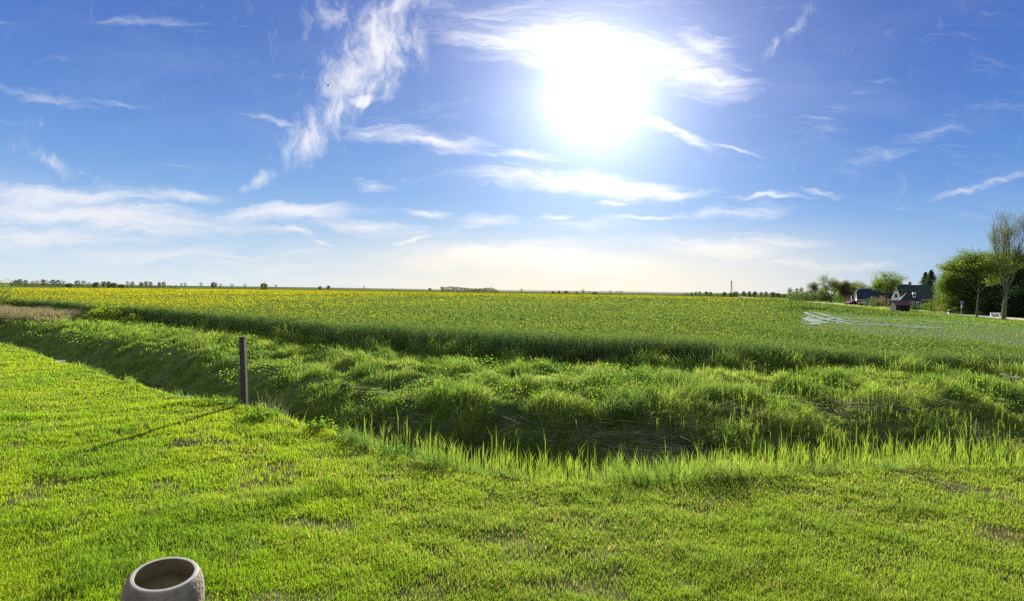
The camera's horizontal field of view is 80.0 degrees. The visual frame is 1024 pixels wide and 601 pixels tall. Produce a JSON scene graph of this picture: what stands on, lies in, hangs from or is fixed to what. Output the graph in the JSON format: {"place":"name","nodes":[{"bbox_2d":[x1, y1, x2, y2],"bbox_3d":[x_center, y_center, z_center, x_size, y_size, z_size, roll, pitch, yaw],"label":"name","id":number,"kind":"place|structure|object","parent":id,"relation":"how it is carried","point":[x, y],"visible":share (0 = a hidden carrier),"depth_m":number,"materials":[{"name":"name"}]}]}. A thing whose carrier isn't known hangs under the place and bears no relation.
{"place":"outdoors","nodes":[
{"label":"outdoors","id":0,"kind":"place"},
{"bbox_2d":[48,356,628,481],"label":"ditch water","id":1,"kind":"structure","parent":0,"point":[159,386],"depth_m":26.74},
{"bbox_2d":[0,285,1023,600],"bbox_3d":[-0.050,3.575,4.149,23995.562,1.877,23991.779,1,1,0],"label":"ground","id":2,"kind":"structure","parent":0,"point":[348,523],"depth_m":10.12,"materials":[{"name":"green plant"}]},
{"bbox_2d":[0,278,27,305],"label":"willow bush","id":3,"kind":"object","parent":2,"relation":"on","point":[8,285],"visible":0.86,"depth_m":64.47,"materials":[{"name":"green plant"}]},
{"bbox_2d":[0,303,98,324],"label":"dry reed strip","id":4,"kind":"object","parent":2,"relation":"on","point":[9,312],"visible":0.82,"depth_m":49.74,"materials":[{"name":"plant"}]},
{"bbox_2d":[81,307,107,320],"bbox_3d":[-33.510,1.197,49.133,1.859,1.329,1.653,1,1,0],"label":"leafy shrub","id":5,"kind":"object","parent":2,"relation":"on","point":[91,311],"visible":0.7,"depth_m":48.81,"materials":[{"name":"green plant"}]},
{"bbox_2d":[92,281,99,287],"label":"tree","id":6,"kind":"object","parent":2,"relation":"on","point":[95,284],"visible":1,"depth_m":688.56,"materials":[{"name":"green plant"}]},
{"bbox_2d":[84,298,124,320],"bbox_3d":[-32.268,0.831,48.454,2.955,2.114,2.149,1,1,0],"label":"leafy shrub","id":7,"kind":"object","parent":2,"relation":"on","point":[100,307],"visible":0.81,"depth_m":48.40,"materials":[{"name":"green plant"}]},
{"bbox_2d":[106,281,111,287],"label":"tree","id":8,"kind":"object","parent":2,"relation":"on","point":[108,283],"visible":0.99,"depth_m":689.42,"materials":[{"name":"green plant"}]},
{"bbox_2d":[106,309,129,322],"bbox_3d":[-30.967,1.299,48.065,1.966,1.231,2.115,0,1,-33],"label":"leafy shrub","id":9,"kind":"object","parent":2,"relation":"on","point":[115,313],"visible":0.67,"depth_m":47.76,"materials":[{"name":"green plant"}]},
{"bbox_2d":[120,314,144,323],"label":"leafy shrub","id":10,"kind":"object","parent":2,"relation":"on","point":[137,318],"visible":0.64,"depth_m":46.30,"materials":[{"name":"green plant"}]},
{"bbox_2d":[121,557,204,600],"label":"stone planter","id":11,"kind":"object","parent":2,"relation":"on","point":[172,579],"visible":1,"depth_m":4.79,"materials":[{"name":"grey stone"}]},
{"bbox_2d":[185,395,237,408],"bbox_3d":[-7.663,2.528,15.508,1.153,0.256,1.237,1,1,0],"label":"weed clump","id":12,"kind":"object","parent":2,"relation":"on","point":[214,401],"visible":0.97,"depth_m":15.38,"materials":[{"name":"green plant"}]},
{"bbox_2d":[238,336,248,408],"bbox_3d":[-6.871,2.072,15.636,0.230,2.320,0.144,1,1,0],"label":"fence post","id":13,"kind":"object","parent":2,"relation":"on","point":[243,369],"visible":0.75,"depth_m":15.57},
{"bbox_2d":[238,403,283,423],"bbox_3d":[-5.758,2.522,13.746,0.993,0.371,1.009,1,1,0],"label":"weed clump","id":14,"kind":"object","parent":2,"relation":"on","point":[256,415],"visible":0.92,"depth_m":13.75,"materials":[{"name":"green plant"}]},
{"bbox_2d":[260,282,267,289],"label":"tree","id":15,"kind":"object","parent":2,"relation":"on","point":[263,286],"visible":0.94,"depth_m":479.00,"materials":[{"name":"green plant"}]},
{"bbox_2d":[255,386,299,420],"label":"dry stalks","id":16,"kind":"object","parent":2,"relation":"on","point":[276,408],"visible":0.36,"depth_m":15.45,"materials":[{"name":"plant"}]},
{"bbox_2d":[273,492,307,507],"bbox_3d":[-3.137,2.773,8.447,0.530,0.148,0.526,1,1,0],"label":"weed clump","id":17,"kind":"object","parent":2,"relation":"on","point":[288,501],"visible":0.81,"depth_m":8.45,"materials":[{"name":"green plant"}]},
{"bbox_2d":[306,416,338,432],"bbox_3d":[-4.077,2.619,12.909,0.712,0.334,0.694,1,1,0],"label":"weed clump","id":18,"kind":"object","parent":2,"relation":"on","point":[319,426],"visible":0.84,"depth_m":12.91,"materials":[{"name":"green plant"}]},
{"bbox_2d":[372,443,390,451],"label":"weed clump","id":19,"kind":"object","parent":2,"relation":"on","point":[379,447],"visible":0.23,"depth_m":11.45,"materials":[{"name":"green plant"}]},
{"bbox_2d":[377,441,422,460],"bbox_3d":[-2.025,2.733,11.098,0.868,0.358,0.878,1,1,0],"label":"weed clump","id":20,"kind":"object","parent":2,"relation":"on","point":[405,452],"visible":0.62,"depth_m":11.11,"materials":[{"name":"green plant"}]},
{"bbox_2d":[0,283,829,295],"bbox_3d":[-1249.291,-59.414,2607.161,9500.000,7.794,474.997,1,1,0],"label":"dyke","id":21,"kind":"structure","parent":2,"relation":"on","point":[427,289],"depth_m":2531.63,"materials":[{"name":"green plant"}]},
{"bbox_2d":[0,283,854,301],"bbox_3d":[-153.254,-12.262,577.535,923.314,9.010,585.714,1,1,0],"label":"wood","id":22,"kind":"object","parent":2,"relation":"on","point":[806,295],"visible":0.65,"depth_m":646.19,"materials":[{"name":"green plant"}]},
{"bbox_2d":[0,343,1023,600],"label":"lawn grass","id":23,"kind":"structure","parent":2,"relation":"on","point":[82,559],"depth_m":7.86,"materials":[{"name":"green plant"}]},
{"bbox_2d":[0,306,1023,486],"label":"bank grass","id":24,"kind":"structure","parent":2,"relation":"on","point":[670,378],"depth_m":18.77,"materials":[{"name":"green plant"}]},
{"bbox_2d":[0,287,1023,371],"bbox_3d":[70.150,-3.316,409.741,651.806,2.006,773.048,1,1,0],"label":"rapeseed field","id":25,"kind":"structure","parent":2,"relation":"on","point":[547,325],"depth_m":39.39,"materials":[{"name":"green plant"}]},
{"bbox_2d":[297,362,1023,482],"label":"ditch reeds","id":26,"kind":"object","parent":2,"relation":"on","point":[865,460],"visible":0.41,"depth_m":12.10,"materials":[{"name":"green plant"}]},
{"bbox_2d":[337,382,1023,479],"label":"dead straw","id":27,"kind":"object","parent":2,"relation":"on","point":[665,437],"visible":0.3,"depth_m":15.76,"materials":[{"name":"plant"}]},
{"bbox_2d":[803,316,821,321],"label":"puddle","id":28,"kind":"object","parent":2,"relation":"on","point":[809,319],"visible":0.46,"depth_m":72.39,"materials":[{"name":"liquid"}]},
{"bbox_2d":[806,281,819,301],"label":"tree","id":29,"kind":"object","parent":2,"relation":"on","point":[813,287],"visible":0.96,"depth_m":261.57,"materials":[{"name":"green plant"}]},
{"bbox_2d":[807,318,832,324],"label":"puddle","id":30,"kind":"object","parent":2,"relation":"on","point":[820,322],"visible":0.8,"depth_m":64.99,"materials":[{"name":"liquid"}]},
{"bbox_2d":[819,285,830,298],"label":"garden tree","id":31,"kind":"object","parent":2,"relation":"on","point":[820,292],"visible":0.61,"depth_m":289.47,"materials":[{"name":"green plant"}]},
{"bbox_2d":[816,273,841,302],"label":"tree","id":32,"kind":"object","parent":2,"relation":"on","point":[831,284],"visible":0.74,"depth_m":244.34,"materials":[{"name":"green plant"}]},
{"bbox_2d":[801,312,858,321],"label":"wheel rut","id":33,"kind":"structure","parent":2,"relation":"on","point":[826,315],"depth_m":80.50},
{"bbox_2d":[827,288,844,302],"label":"garden tree","id":34,"kind":"object","parent":2,"relation":"on","point":[839,297],"visible":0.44,"depth_m":249.58,"materials":[{"name":"green plant"}]},
{"bbox_2d":[834,280,856,296],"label":"tree","id":35,"kind":"object","parent":2,"relation":"on","point":[843,287],"visible":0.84,"depth_m":233.88,"materials":[{"name":"green plant"}]},
{"bbox_2d":[845,296,853,302],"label":"garden house","id":36,"kind":"structure","parent":2,"relation":"on","point":[847,297],"depth_m":206.56,"materials":[{"name":"tile"}]},
{"bbox_2d":[846,301,855,304],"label":"parked car","id":37,"kind":"object","parent":2,"relation":"on","point":[851,302],"visible":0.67,"depth_m":195.18,"materials":[{"name":"paint"}]},
{"bbox_2d":[848,280,866,295],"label":"garden tree","id":38,"kind":"object","parent":2,"relation":"on","point":[857,285],"visible":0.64,"depth_m":225.94,"materials":[{"name":"green plant"}]},
{"bbox_2d":[854,289,874,304],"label":"farmhouse","id":39,"kind":"object","parent":2,"relation":"on","point":[861,295],"visible":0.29,"depth_m":192.04,"materials":[{"name":"blue brick"}]},
{"bbox_2d":[864,298,874,305],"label":"garden bush","id":40,"kind":"object","parent":2,"relation":"on","point":[868,302],"visible":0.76,"depth_m":167.93,"materials":[{"name":"green plant"}]},
{"bbox_2d":[868,296,878,306],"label":"garden bush","id":41,"kind":"object","parent":2,"relation":"on","point":[871,299],"visible":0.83,"depth_m":165.96,"materials":[{"name":"green plant"}]},
{"bbox_2d":[873,301,884,306],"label":"garden bush","id":42,"kind":"object","parent":2,"relation":"on","point":[878,304],"visible":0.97,"depth_m":162.82,"materials":[{"name":"green plant"}]},
{"bbox_2d":[824,321,937,327],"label":"wheel rut","id":43,"kind":"structure","parent":2,"relation":"on","point":[884,324],"depth_m":61.94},
{"bbox_2d":[878,296,887,306],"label":"blossom tree","id":44,"kind":"object","parent":2,"relation":"on","point":[880,298],"visible":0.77,"depth_m":164.96,"materials":[{"name":"green plant"}]},
{"bbox_2d":[743,297,1023,345],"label":"verge weeds","id":45,"kind":"object","parent":2,"relation":"on","point":[998,322],"visible":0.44,"depth_m":63.13,"materials":[{"name":"green plant"}]},
{"bbox_2d":[867,271,908,306],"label":"garden tree","id":46,"kind":"object","parent":2,"relation":"on","point":[887,283],"visible":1,"depth_m":157.44,"materials":[{"name":"green plant"}]},
{"bbox_2d":[874,282,910,305],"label":"farmhouse","id":47,"kind":"object","parent":2,"relation":"on","point":[896,295],"visible":0.2,"depth_m":178.77,"materials":[{"name":"white brick"}]},
{"bbox_2d":[889,300,911,310],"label":"garden shed","id":48,"kind":"structure","parent":2,"relation":"on","point":[899,305],"depth_m":112.40,"materials":[{"name":"wood"}]},
{"bbox_2d":[900,292,920,307],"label":"porch building","id":49,"kind":"structure","parent":2,"relation":"on","point":[912,298],"depth_m":140.70,"materials":[{"name":"black brick"}]},
{"bbox_2d":[839,317,986,324],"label":"wheel rut","id":50,"kind":"structure","parent":2,"relation":"on","point":[920,320],"depth_m":72.40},
{"bbox_2d":[910,305,919,309],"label":"garden bush","id":51,"kind":"object","parent":2,"relation":"on","point":[913,308],"visible":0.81,"depth_m":125.81,"materials":[{"name":"green plant"}]},
{"bbox_2d":[901,285,935,308],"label":"brick house","id":52,"kind":"structure","parent":2,"relation":"on","point":[924,292],"depth_m":147.67,"materials":[{"name":"tile"}]},
{"bbox_2d":[922,270,937,302],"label":"spruce tree","id":53,"kind":"object","parent":2,"relation":"on","point":[930,277],"visible":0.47,"depth_m":183.53,"materials":[{"name":"green plant"}]},
{"bbox_2d":[920,301,941,311],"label":"garden bush","id":54,"kind":"object","parent":2,"relation":"on","point":[929,306],"visible":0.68,"depth_m":115.84,"materials":[{"name":"green plant"}]},
{"bbox_2d":[932,301,955,312],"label":"garden bush","id":55,"kind":"object","parent":2,"relation":"on","point":[937,307],"visible":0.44,"depth_m":110.38,"materials":[{"name":"green plant"}]},
{"bbox_2d":[932,270,964,311],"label":"garden tree","id":56,"kind":"object","parent":2,"relation":"on","point":[934,295],"visible":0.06,"depth_m":113.33,"materials":[{"name":"green plant"}]},
{"bbox_2d":[930,259,983,313],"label":"garden tree","id":57,"kind":"object","parent":2,"relation":"on","point":[952,281],"visible":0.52,"depth_m":107.47,"materials":[{"name":"green plant"}]},
{"bbox_2d":[953,305,981,314],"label":"garden bush","id":58,"kind":"object","parent":2,"relation":"on","point":[969,310],"visible":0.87,"depth_m":103.69,"materials":[{"name":"green plant"}]},
{"bbox_2d":[948,251,989,312],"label":"garden tree","id":59,"kind":"object","parent":2,"relation":"on","point":[958,275],"visible":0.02,"depth_m":111.62,"materials":[{"name":"green plant"}]},
{"bbox_2d":[932,247,1022,317],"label":"roadside tree","id":60,"kind":"object","parent":2,"relation":"on","point":[972,265],"visible":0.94,"depth_m":83.86,"materials":[{"name":"green plant"}]},
{"bbox_2d":[959,253,1018,314],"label":"garden tree","id":61,"kind":"object","parent":2,"relation":"on","point":[976,280],"visible":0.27,"depth_m":103.46,"materials":[{"name":"green plant"}]},
{"bbox_2d":[971,289,1014,316],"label":"hedge bush","id":62,"kind":"object","parent":2,"relation":"on","point":[989,302],"visible":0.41,"depth_m":97.61,"materials":[{"name":"green plant"}]},
{"bbox_2d":[990,312,1000,317],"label":"garden bench","id":63,"kind":"object","parent":2,"relation":"on","point":[999,315],"visible":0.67,"depth_m":86.05,"materials":[{"name":"white paint"}]},
{"bbox_2d":[980,246,1023,293],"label":"garden tree","id":64,"kind":"object","parent":2,"relation":"on","point":[1005,265],"visible":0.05,"depth_m":103.11,"materials":[{"name":"green plant"}]},
{"bbox_2d":[985,207,1023,319],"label":"roadside tree","id":65,"kind":"object","parent":2,"relation":"on","point":[1004,238],"visible":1,"depth_m":75.76,"materials":[{"name":"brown plant"}]},
{"bbox_2d":[988,251,1023,292],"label":"garden tree","id":66,"kind":"object","parent":2,"relation":"on","point":[1019,276],"visible":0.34,"depth_m":99.12,"materials":[{"name":"green plant"}]},
{"bbox_2d":[992,284,1023,317],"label":"hedge bush","id":67,"kind":"object","parent":2,"relation":"on","point":[1015,302],"visible":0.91,"depth_m":92.47,"materials":[{"name":"green plant"}]},
{"bbox_2d":[1000,373,1022,379],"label":"bleached log","id":68,"kind":"object","parent":2,"relation":"on","point":[1013,377],"visible":0.84,"depth_m":22.11,"materials":[{"name":"grey wood"}]},
{"bbox_2d":[0,0,1023,294],"label":"sky","id":69,"kind":"structure","parent":0,"point":[689,146],"materials":[{"name":"blue"}]},
{"bbox_2d":[751,297,1023,319],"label":"road","id":70,"kind":"structure","parent":0,"point":[957,313],"depth_m":98.13,"materials":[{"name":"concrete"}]},
{"bbox_2d":[918,272,935,300],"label":"spruce tree","id":71,"kind":"object","parent":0,"point":[923,278],"visible":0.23,"depth_m":187.68,"materials":[{"name":"green plant"}]}
]}

